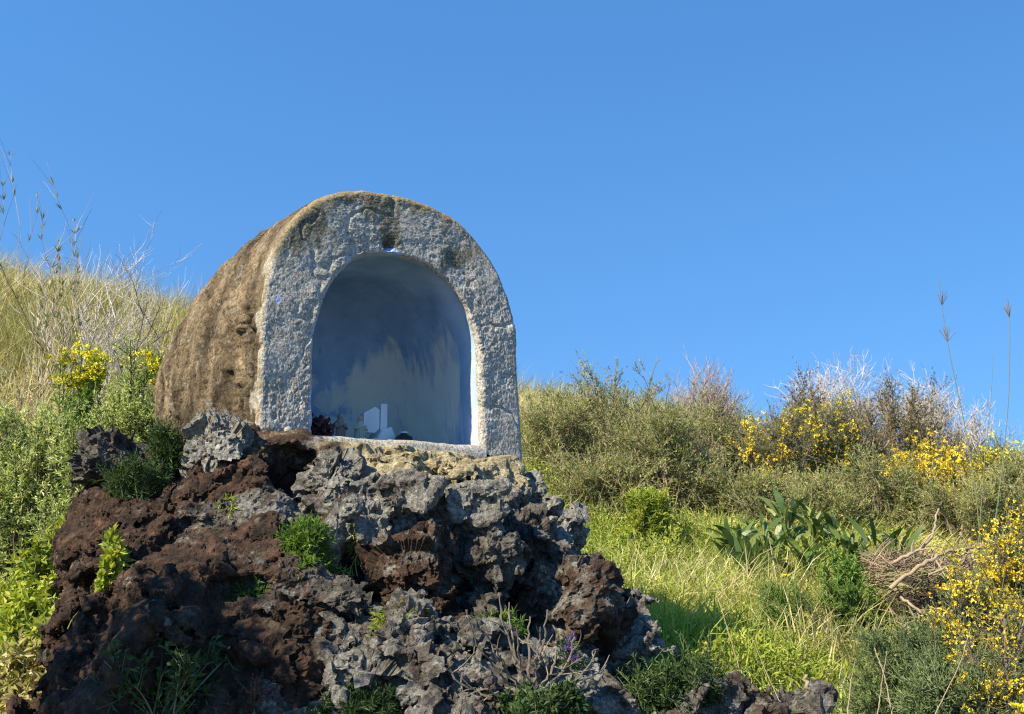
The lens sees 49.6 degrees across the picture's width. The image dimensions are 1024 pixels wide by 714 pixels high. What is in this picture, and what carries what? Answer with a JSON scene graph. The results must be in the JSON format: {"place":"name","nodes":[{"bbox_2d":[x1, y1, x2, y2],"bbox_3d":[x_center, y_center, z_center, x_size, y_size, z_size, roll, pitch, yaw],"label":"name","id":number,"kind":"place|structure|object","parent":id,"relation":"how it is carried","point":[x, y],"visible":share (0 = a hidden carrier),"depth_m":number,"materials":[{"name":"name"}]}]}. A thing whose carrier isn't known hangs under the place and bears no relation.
{"place":"outdoors","nodes":[
{"label":"outdoors","id":0,"kind":"place"},
{"bbox_2d":[0,297,1023,713],"bbox_3d":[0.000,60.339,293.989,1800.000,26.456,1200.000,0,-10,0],"label":"hillside ground","id":1,"kind":"structure","parent":0,"point":[524,463],"depth_m":11.88,"materials":[{"name":"soil"}]},
{"bbox_2d":[0,617,50,713],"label":"straw weed","id":2,"kind":"object","parent":1,"relation":"on","point":[17,678],"visible":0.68,"depth_m":4.79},
{"bbox_2d":[0,585,60,672],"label":"leafy weed","id":3,"kind":"object","parent":1,"relation":"on","point":[32,625],"visible":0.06,"depth_m":5.00,"materials":[{"name":"green plant"}]},
{"bbox_2d":[0,533,62,649],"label":"leafy weed","id":4,"kind":"object","parent":1,"relation":"on","point":[24,588],"visible":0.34,"depth_m":5.51,"materials":[{"name":"green plant"}]},
{"bbox_2d":[0,332,74,516],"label":"wispy broom","id":5,"kind":"object","parent":1,"relation":"on","point":[25,379],"visible":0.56,"depth_m":7.43,"materials":[{"name":"plant"}]},
{"bbox_2d":[32,513,65,597],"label":"leafy weed","id":6,"kind":"object","parent":1,"relation":"on","point":[51,568],"visible":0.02,"depth_m":5.72,"materials":[{"name":"green plant"}]},
{"bbox_2d":[0,387,98,583],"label":"silvery shrub","id":7,"kind":"object","parent":1,"relation":"on","point":[32,473],"visible":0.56,"depth_m":6.55,"materials":[{"name":"green plant"}]},
{"bbox_2d":[0,139,106,434],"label":"wispy broom","id":8,"kind":"object","parent":1,"relation":"on","point":[55,302],"visible":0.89,"depth_m":8.33,"materials":[{"name":"plant"}]},
{"bbox_2d":[17,408,96,556],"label":"silvery shrub","id":9,"kind":"object","parent":1,"relation":"on","point":[53,511],"visible":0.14,"depth_m":6.12,"materials":[{"name":"green plant"}]},
{"bbox_2d":[21,333,113,498],"bbox_3d":[-2.938,0.712,7.372,0.640,1.756,0.494,4,-11,-22],"label":"flowering spurge","id":10,"kind":"object","parent":1,"relation":"on","point":[87,383],"visible":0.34,"depth_m":7.45,"materials":[{"name":"green plant"}]},
{"bbox_2d":[39,330,154,515],"bbox_3d":[-2.437,0.749,6.835,0.814,1.894,0.732,0,-10,0],"label":"silvery shrub","id":11,"kind":"object","parent":1,"relation":"on","point":[122,417],"visible":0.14,"depth_m":6.89,"materials":[{"name":"green plant"}]},
{"bbox_2d":[0,211,201,408],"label":"bleached twigs","id":12,"kind":"object","parent":1,"relation":"on","point":[109,347],"visible":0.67,"depth_m":10.74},
{"bbox_2d":[0,246,205,536],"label":"dry grass","id":13,"kind":"structure","parent":1,"relation":"on","point":[10,340],"depth_m":13.03,"materials":[{"name":"plant"}]},
{"bbox_2d":[102,254,176,394],"bbox_3d":[-2.771,0.301,9.306,1.364,2.160,1.650,0,-10,0],"label":"forked sapling","id":14,"kind":"object","parent":1,"relation":"on","point":[138,340],"visible":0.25,"depth_m":9.09,"materials":[{"name":"grey plant"}]},
{"bbox_2d":[120,347,163,435],"bbox_3d":[-2.490,0.791,7.509,0.633,1.773,0.524,0,-10,0],"label":"flowering spurge","id":15,"kind":"object","parent":1,"relation":"on","point":[149,375],"visible":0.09,"depth_m":7.61,"materials":[{"name":"yellow plant"}]},
{"bbox_2d":[6,423,838,713],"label":"lava outcrop","id":16,"kind":"object","parent":1,"relation":"on","point":[173,582],"visible":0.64,"depth_m":4.46,"materials":[{"name":"stone"}]},
{"bbox_2d":[66,424,144,489],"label":"lava boulder","id":17,"kind":"object","parent":16,"relation":"on","point":[99,445],"visible":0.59,"depth_m":5.12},
{"bbox_2d":[94,521,136,592],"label":"nettle","id":18,"kind":"object","parent":16,"relation":"on","point":[115,552],"visible":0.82,"depth_m":4.45,"materials":[{"name":"green plant"}]},
{"bbox_2d":[87,446,180,500],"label":"feathery weed","id":19,"kind":"object","parent":16,"relation":"on","point":[149,475],"visible":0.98,"depth_m":4.90,"materials":[{"name":"green plant"}]},
{"bbox_2d":[86,628,239,713],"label":"rock shrub","id":20,"kind":"object","parent":16,"relation":"on","point":[185,664],"visible":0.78,"depth_m":3.87,"materials":[{"name":"green plant"}]},
{"bbox_2d":[139,409,187,484],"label":"feathery weed","id":21,"kind":"object","parent":16,"relation":"on","point":[164,442],"visible":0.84,"depth_m":5.04,"materials":[{"name":"green plant"}]},
{"bbox_2d":[178,410,254,478],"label":"lava boulder","id":22,"kind":"object","parent":16,"relation":"on","point":[215,438],"visible":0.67,"depth_m":5.01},
{"bbox_2d":[222,574,270,601],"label":"weed","id":23,"kind":"object","parent":16,"relation":"on","point":[257,589],"visible":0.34,"depth_m":4.41,"materials":[{"name":"green plant"}]},
{"bbox_2d":[234,671,274,713],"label":"seedling","id":24,"kind":"object","parent":16,"relation":"on","point":[253,684],"visible":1,"depth_m":4.04,"materials":[{"name":"green plant"}]},
{"bbox_2d":[221,629,325,709],"bbox_3d":[-0.915,1.267,4.289,0.606,0.436,0.427,-4,-11,20],"label":"lava boulder","id":25,"kind":"object","parent":16,"relation":"on","point":[294,668],"visible":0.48,"depth_m":4.11,"materials":[{"name":"stone"}]},
{"bbox_2d":[244,585,331,648],"bbox_3d":[-0.889,1.113,4.445,0.408,0.397,0.446,0,-10,0],"label":"lava boulder","id":26,"kind":"object","parent":25,"relation":"on","point":[299,620],"visible":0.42,"depth_m":4.29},
{"bbox_2d":[271,510,344,578],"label":"feathery weed","id":27,"kind":"object","parent":16,"relation":"on","point":[306,534],"visible":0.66,"depth_m":4.51,"materials":[{"name":"green plant"}]},
{"bbox_2d":[291,445,371,516],"bbox_3d":[-0.783,0.596,4.989,0.416,0.390,0.353,-9,-13,41],"label":"lava boulder","id":28,"kind":"object","parent":16,"relation":"on","point":[330,476],"visible":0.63,"depth_m":4.90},
{"bbox_2d":[153,190,521,460],"bbox_3d":[-1.267,0.017,6.688,1.643,1.437,2.429,7,-12,-34],"label":"votive shrine","id":29,"kind":"object","parent":16,"relation":"on","point":[351,306],"visible":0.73,"depth_m":6.00,"materials":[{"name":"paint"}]},
{"bbox_2d":[311,413,336,435],"bbox_3d":[-0.990,0.365,5.650,0.199,0.160,0.178,1,-10,-4],"label":"dried bouquet","id":30,"kind":"object","parent":29,"relation":"on","point":[320,425],"visible":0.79,"depth_m":5.60,"materials":[{"name":"red plant"}]},
{"bbox_2d":[335,413,347,436],"bbox_3d":[-0.916,0.384,5.929,0.072,0.174,0.058,7,-12,-34],"label":"praying figurine","id":31,"kind":"object","parent":29,"relation":"on","point":[341,427],"visible":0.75,"depth_m":5.92,"materials":[{"name":"paint"}]},
{"bbox_2d":[354,416,367,438],"bbox_3d":[-0.813,0.392,5.928,0.080,0.159,0.060,7,-12,-34],"label":"robed figurine","id":32,"kind":"object","parent":29,"relation":"on","point":[360,429],"visible":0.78,"depth_m":5.91,"materials":[{"name":"ceramic"}]},
{"bbox_2d":[361,404,394,439],"bbox_3d":[-0.726,0.387,6.163,0.248,0.250,0.110,7,-12,-34],"label":"marble stand","id":33,"kind":"object","parent":29,"relation":"on","point":[375,420],"visible":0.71,"depth_m":6.12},
{"bbox_2d":[301,679,407,713],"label":"rock shrub","id":34,"kind":"object","parent":16,"relation":"on","point":[371,701],"visible":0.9,"depth_m":3.99,"materials":[{"name":"green plant"}]},
{"bbox_2d":[367,599,436,636],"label":"feathery weed","id":35,"kind":"object","parent":16,"relation":"on","point":[380,618],"visible":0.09,"depth_m":4.26,"materials":[{"name":"green plant"}]},
{"bbox_2d":[354,516,458,606],"bbox_3d":[-0.441,0.913,4.699,0.511,0.472,0.380,-9,-13,42],"label":"lava boulder","id":36,"kind":"object","parent":16,"relation":"on","point":[416,558],"visible":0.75,"depth_m":4.57,"materials":[{"name":"stone"}]},
{"bbox_2d":[344,510,373,564],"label":"weed","id":37,"kind":"object","parent":36,"relation":"on","point":[350,544],"visible":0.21,"depth_m":4.71,"materials":[{"name":"green plant"}]},
{"bbox_2d":[388,623,473,690],"bbox_3d":[-0.303,1.230,4.333,0.447,0.381,0.417,0,-10,0],"label":"lava boulder","id":38,"kind":"object","parent":16,"relation":"on","point":[395,681],"visible":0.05,"depth_m":4.19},
{"bbox_2d":[426,596,472,619],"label":"lava boulder","id":39,"kind":"object","parent":16,"relation":"on","point":[442,606],"visible":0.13,"depth_m":4.54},
{"bbox_2d":[451,590,506,619],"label":"lava boulder","id":40,"kind":"object","parent":16,"relation":"on","point":[474,602],"visible":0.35,"depth_m":4.62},
{"bbox_2d":[450,527,530,600],"bbox_3d":[-0.098,0.923,4.899,0.365,0.392,0.484,0,-10,0],"label":"lava boulder","id":41,"kind":"object","parent":40,"relation":"on","point":[496,562],"visible":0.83,"depth_m":4.75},
{"bbox_2d":[470,605,527,642],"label":"rock shrub","id":42,"kind":"object","parent":16,"relation":"on","point":[512,621],"visible":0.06,"depth_m":4.57,"materials":[{"name":"green plant"}]},
{"bbox_2d":[445,592,608,700],"bbox_3d":[0.061,1.098,4.101,0.634,0.447,0.402,2,-10,-9],"label":"dead twig bush","id":43,"kind":"object","parent":16,"relation":"on","point":[520,670],"visible":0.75,"depth_m":4.04,"materials":[{"name":"grey plant"}]},
{"bbox_2d":[503,502,558,597],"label":"lava boulder","id":44,"kind":"object","parent":16,"relation":"on","point":[533,527],"visible":0.47,"depth_m":5.08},
{"bbox_2d":[513,507,573,554],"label":"lava boulder","id":45,"kind":"object","parent":16,"relation":"on","point":[562,534],"visible":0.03,"depth_m":5.24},
{"bbox_2d":[493,673,594,713],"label":"rock shrub","id":46,"kind":"object","parent":16,"relation":"on","point":[561,697],"visible":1,"depth_m":3.93,"materials":[{"name":"green plant"}]},
{"bbox_2d":[520,636,603,710],"bbox_3d":[0.090,1.275,4.359,0.539,0.325,0.459,0,-10,0],"label":"lava boulder","id":47,"kind":"object","parent":16,"relation":"on","point":[591,689],"visible":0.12,"depth_m":4.34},
{"bbox_2d":[548,632,593,676],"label":"purple flower","id":48,"kind":"object","parent":47,"relation":"on","point":[575,653],"visible":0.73,"depth_m":4.34,"materials":[{"name":"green plant"}]},
{"bbox_2d":[507,551,624,646],"bbox_3d":[0.245,1.115,5.011,0.542,0.470,0.515,0,-10,0],"label":"lava boulder","id":49,"kind":"object","parent":16,"relation":"on","point":[590,596],"visible":0.77,"depth_m":4.86,"materials":[{"name":"stone"}]},
{"bbox_2d":[576,605,638,660],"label":"lava boulder","id":50,"kind":"object","parent":16,"relation":"on","point":[609,637],"visible":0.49,"depth_m":4.94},
{"bbox_2d":[622,646,728,713],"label":"rock shrub","id":51,"kind":"object","parent":16,"relation":"on","point":[686,672],"visible":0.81,"depth_m":4.76,"materials":[{"name":"green plant"}]},
{"bbox_2d":[0,270,1023,571],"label":"hill undergrowth","id":52,"kind":"object","parent":1,"relation":"on","point":[66,290],"depth_m":10.72,"materials":[{"name":"green plant"}]},
{"bbox_2d":[519,376,632,490],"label":"broom shrub","id":53,"kind":"object","parent":1,"relation":"on","point":[542,442],"visible":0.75,"depth_m":11.42,"materials":[{"name":"green plant"}]},
{"bbox_2d":[526,439,676,518],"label":"broom shrub","id":54,"kind":"object","parent":1,"relation":"on","point":[620,480],"visible":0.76,"depth_m":10.68,"materials":[{"name":"green plant"}]},
{"bbox_2d":[524,349,686,472],"bbox_3d":[1.054,0.739,12.380,1.865,1.552,1.505,0,-10,0],"label":"broom shrub","id":55,"kind":"object","parent":1,"relation":"on","point":[603,397],"visible":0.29,"depth_m":12.17,"materials":[{"name":"green plant"}]},
{"bbox_2d":[599,346,680,433],"bbox_3d":[1.504,0.651,12.781,1.221,1.555,0.768,9,-13,-41],"label":"wispy broom","id":56,"kind":"object","parent":1,"relation":"on","point":[651,374],"visible":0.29,"depth_m":12.78,"materials":[{"name":"green plant"}]},
{"bbox_2d":[613,485,682,563],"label":"tall weed","id":57,"kind":"object","parent":1,"relation":"on","point":[647,512],"visible":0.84,"depth_m":9.81,"materials":[{"name":"green plant"}]},
{"bbox_2d":[614,647,681,713],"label":"feathery shrub","id":58,"kind":"object","parent":1,"relation":"on","point":[639,677],"visible":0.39,"depth_m":4.77,"materials":[{"name":"green plant"}]},
{"bbox_2d":[599,398,747,514],"bbox_3d":[1.638,1.034,11.391,1.497,1.234,1.302,0,-10,0],"label":"broom shrub","id":59,"kind":"object","parent":1,"relation":"on","point":[659,443],"visible":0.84,"depth_m":11.22,"materials":[{"name":"green plant"}]},
{"bbox_2d":[668,423,728,501],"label":"bare bush","id":60,"kind":"object","parent":1,"relation":"on","point":[715,446],"visible":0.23,"depth_m":11.96,"materials":[{"name":"plant"}]},
{"bbox_2d":[643,380,762,493],"bbox_3d":[2.126,0.881,12.601,1.398,1.393,1.097,0,-10,0],"label":"broom shrub","id":61,"kind":"object","parent":1,"relation":"on","point":[708,425],"visible":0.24,"depth_m":12.49,"materials":[{"name":"green plant"}]},
{"bbox_2d":[664,348,750,422],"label":"bare bush","id":62,"kind":"object","parent":1,"relation":"on","point":[707,398],"visible":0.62,"depth_m":13.80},
{"bbox_2d":[665,628,756,685],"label":"feathery shrub","id":63,"kind":"object","parent":1,"relation":"on","point":[703,655],"visible":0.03,"depth_m":5.12,"materials":[{"name":"green plant"}]},
{"bbox_2d":[701,516,771,574],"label":"broadleaf plant","id":64,"kind":"object","parent":1,"relation":"on","point":[726,539],"visible":0.54,"depth_m":9.43,"materials":[{"name":"green plant"}]},
{"bbox_2d":[702,406,777,479],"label":"withered shrub","id":65,"kind":"object","parent":1,"relation":"on","point":[744,435],"visible":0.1,"depth_m":12.84,"materials":[{"name":"brown plant"}]},
{"bbox_2d":[694,455,800,529],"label":"broom shrub","id":66,"kind":"object","parent":1,"relation":"on","point":[767,484],"visible":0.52,"depth_m":10.98,"materials":[{"name":"green plant"}]},
{"bbox_2d":[727,531,788,576],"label":"broadleaf plant","id":67,"kind":"object","parent":1,"relation":"on","point":[739,550],"visible":0.62,"depth_m":8.99,"materials":[{"name":"green plant"}]},
{"bbox_2d":[730,511,793,561],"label":"broadleaf plant","id":68,"kind":"object","parent":1,"relation":"on","point":[772,525],"visible":0.31,"depth_m":9.66,"materials":[{"name":"green plant"}]},
{"bbox_2d":[645,605,894,713],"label":"undergrowth","id":69,"kind":"object","parent":1,"relation":"on","point":[811,631],"visible":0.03,"depth_m":6.81,"materials":[{"name":"green plant"}]},
{"bbox_2d":[524,455,1023,705],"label":"meadow weeds","id":70,"kind":"object","parent":1,"relation":"on","point":[775,645],"visible":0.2,"depth_m":7.10,"materials":[{"name":"green plant"}]},
{"bbox_2d":[720,389,838,504],"bbox_3d":[2.918,1.058,11.974,1.315,1.387,1.173,-9,-14,42],"label":"gorse bush","id":71,"kind":"object","parent":1,"relation":"on","point":[781,452],"visible":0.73,"depth_m":11.80,"materials":[{"name":"yellow plant"}]},
{"bbox_2d":[542,478,1023,713],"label":"fresh grass","id":72,"kind":"structure","parent":1,"relation":"on","point":[692,625],"depth_m":8.07,"materials":[{"name":"plant"}]},
{"bbox_2d":[747,570,829,644],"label":"tall weed","id":73,"kind":"object","parent":1,"relation":"on","point":[779,596],"visible":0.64,"depth_m":7.71,"materials":[{"name":"green plant"}]},
{"bbox_2d":[757,489,825,561],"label":"broadleaf plant","id":74,"kind":"object","parent":1,"relation":"on","point":[781,528],"visible":0.52,"depth_m":9.80,"materials":[{"name":"green plant"}]},
{"bbox_2d":[719,459,879,537],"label":"broom shrub","id":75,"kind":"object","parent":1,"relation":"on","point":[826,498],"visible":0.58,"depth_m":10.71,"materials":[{"name":"green plant"}]},
{"bbox_2d":[775,532,832,589],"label":"broadleaf plant","id":76,"kind":"object","parent":1,"relation":"on","point":[808,554],"visible":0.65,"depth_m":9.03,"materials":[{"name":"green plant"}]},
{"bbox_2d":[766,357,848,473],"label":"withered shrub","id":77,"kind":"object","parent":1,"relation":"on","point":[812,396],"visible":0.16,"depth_m":13.44,"materials":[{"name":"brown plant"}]},
{"bbox_2d":[788,497,841,564],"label":"broadleaf plant","id":78,"kind":"object","parent":1,"relation":"on","point":[812,526],"visible":0.48,"depth_m":9.64,"materials":[{"name":"green plant"}]},
{"bbox_2d":[766,380,875,496],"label":"gorse bush","id":79,"kind":"object","parent":1,"relation":"on","point":[837,441],"visible":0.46,"depth_m":12.10,"materials":[{"name":"green plant"}]},
{"bbox_2d":[766,345,892,444],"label":"bare bush","id":80,"kind":"object","parent":1,"relation":"on","point":[828,393],"visible":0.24,"depth_m":14.21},
{"bbox_2d":[807,511,859,569],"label":"broadleaf plant","id":81,"kind":"object","parent":1,"relation":"on","point":[832,522],"visible":0.36,"depth_m":9.53,"materials":[{"name":"green plant"}]},
{"bbox_2d":[813,543,886,643],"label":"tall weed","id":82,"kind":"object","parent":1,"relation":"on","point":[844,585],"visible":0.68,"depth_m":7.58,"materials":[{"name":"green plant"}]},
{"bbox_2d":[824,525,890,587],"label":"broadleaf plant","id":83,"kind":"object","parent":1,"relation":"on","point":[851,540],"visible":0.32,"depth_m":9.37,"materials":[{"name":"green plant"}]},
{"bbox_2d":[819,406,909,501],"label":"withered shrub","id":84,"kind":"object","parent":1,"relation":"on","point":[883,451],"visible":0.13,"depth_m":12.48,"materials":[{"name":"brown plant"}]},
{"bbox_2d":[794,437,943,536],"bbox_3d":[3.666,1.398,11.365,1.611,1.075,1.493,0,-10,0],"label":"broom shrub","id":85,"kind":"object","parent":1,"relation":"on","point":[889,495],"visible":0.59,"depth_m":11.05,"materials":[{"name":"green plant"}]},
{"bbox_2d":[844,514,902,587],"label":"broadleaf plant","id":86,"kind":"object","parent":1,"relation":"on","point":[860,530],"visible":0.19,"depth_m":9.16,"materials":[{"name":"green plant"}]},
{"bbox_2d":[858,522,932,592],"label":"broadleaf plant","id":87,"kind":"object","parent":1,"relation":"on","point":[916,534],"visible":0.24,"depth_m":8.92,"materials":[{"name":"green plant"}]},
{"bbox_2d":[835,601,960,713],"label":"feathery shrub","id":88,"kind":"object","parent":1,"relation":"on","point":[878,644],"visible":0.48,"depth_m":5.75,"materials":[{"name":"green plant"}]},
{"bbox_2d":[845,367,975,498],"bbox_3d":[4.472,0.972,13.294,1.739,1.721,1.569,2,-10,-11],"label":"dark shrub","id":89,"kind":"object","parent":1,"relation":"on","point":[913,417],"visible":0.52,"depth_m":13.01,"materials":[{"name":"brown plant"}]},
{"bbox_2d":[869,360,967,456],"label":"bare bush","id":90,"kind":"object","parent":1,"relation":"on","point":[936,401],"visible":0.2,"depth_m":13.99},
{"bbox_2d":[850,532,1009,650],"bbox_3d":[2.988,1.739,7.720,1.200,1.043,1.168,0,-10,0],"label":"brush pile","id":91,"kind":"object","parent":1,"relation":"on","point":[920,583],"visible":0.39,"depth_m":7.79,"materials":[{"name":"beige wood"}]},
{"bbox_2d":[893,508,939,563],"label":"dead branch","id":92,"kind":"object","parent":91,"relation":"on","point":[913,552],"visible":1,"depth_m":7.50,"materials":[{"name":"beige wood"}]},
{"bbox_2d":[889,547,985,589],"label":"dead branch","id":93,"kind":"object","parent":91,"relation":"on","point":[895,583],"visible":0.76,"depth_m":7.38,"materials":[{"name":"beige wood"}]},
{"bbox_2d":[878,428,984,529],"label":"gorse bush","id":94,"kind":"object","parent":1,"relation":"on","point":[945,465],"visible":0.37,"depth_m":11.61,"materials":[{"name":"yellow plant"}]},
{"bbox_2d":[875,633,1015,713],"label":"feathery shrub","id":95,"kind":"object","parent":1,"relation":"on","point":[923,695],"visible":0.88,"depth_m":5.33,"materials":[{"name":"green plant"}]},
{"bbox_2d":[884,459,1023,553],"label":"broom shrub","id":96,"kind":"object","parent":1,"relation":"on","point":[966,517],"visible":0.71,"depth_m":10.70,"materials":[{"name":"green plant"}]},
{"bbox_2d":[938,278,981,550],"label":"flower stalk","id":97,"kind":"object","parent":1,"relation":"on","point":[946,334],"visible":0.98,"depth_m":7.67,"materials":[{"name":"brown plant stem"},{"name":"dry straw"}]},
{"bbox_2d":[918,542,1023,683],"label":"gorse bush","id":98,"kind":"object","parent":1,"relation":"on","point":[960,600],"visible":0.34,"depth_m":5.81,"materials":[{"name":"yellow plant"}]},
{"bbox_2d":[921,387,1023,484],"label":"bare bush","id":99,"kind":"object","parent":1,"relation":"on","point":[974,427],"visible":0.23,"depth_m":13.44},
{"bbox_2d":[936,583,1023,713],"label":"gorse bush","id":100,"kind":"object","parent":1,"relation":"on","point":[1006,685],"visible":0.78,"depth_m":5.34,"materials":[{"name":"yellow plant"}]},
{"bbox_2d":[961,498,1023,692],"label":"gorse bush","id":101,"kind":"object","parent":1,"relation":"on","point":[999,560],"visible":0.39,"depth_m":6.31,"materials":[{"name":"yellow plant"}]},
{"bbox_2d":[962,426,1023,487],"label":"gorse bush","id":102,"kind":"object","parent":1,"relation":"on","point":[988,458],"visible":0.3,"depth_m":12.38,"materials":[{"name":"yellow plant"}]},
{"bbox_2d":[964,436,1023,551],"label":"broom shrub","id":103,"kind":"object","parent":1,"relation":"on","point":[1014,475],"visible":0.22,"depth_m":11.41,"materials":[{"name":"green plant"}]},
{"bbox_2d":[990,298,1010,553],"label":"flower stalk","id":104,"kind":"object","parent":1,"relation":"on","point":[1008,312],"visible":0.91,"depth_m":7.56,"materials":[{"name":"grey plant"}]},
{"bbox_2d":[0,0,1023,457],"label":"sky","id":105,"kind":"structure","parent":0,"point":[751,186],"materials":[{"name":"blue"}]},
{"bbox_2d":[516,356,781,490],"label":"dry ridge grass","id":106,"kind":"structure","parent":0,"point":[522,397],"depth_m":14.96,"materials":[{"name":"plant"}]},
{"bbox_2d":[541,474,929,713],"bbox_3d":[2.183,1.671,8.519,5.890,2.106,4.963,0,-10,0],"label":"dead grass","id":107,"kind":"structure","parent":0,"point":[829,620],"depth_m":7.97,"materials":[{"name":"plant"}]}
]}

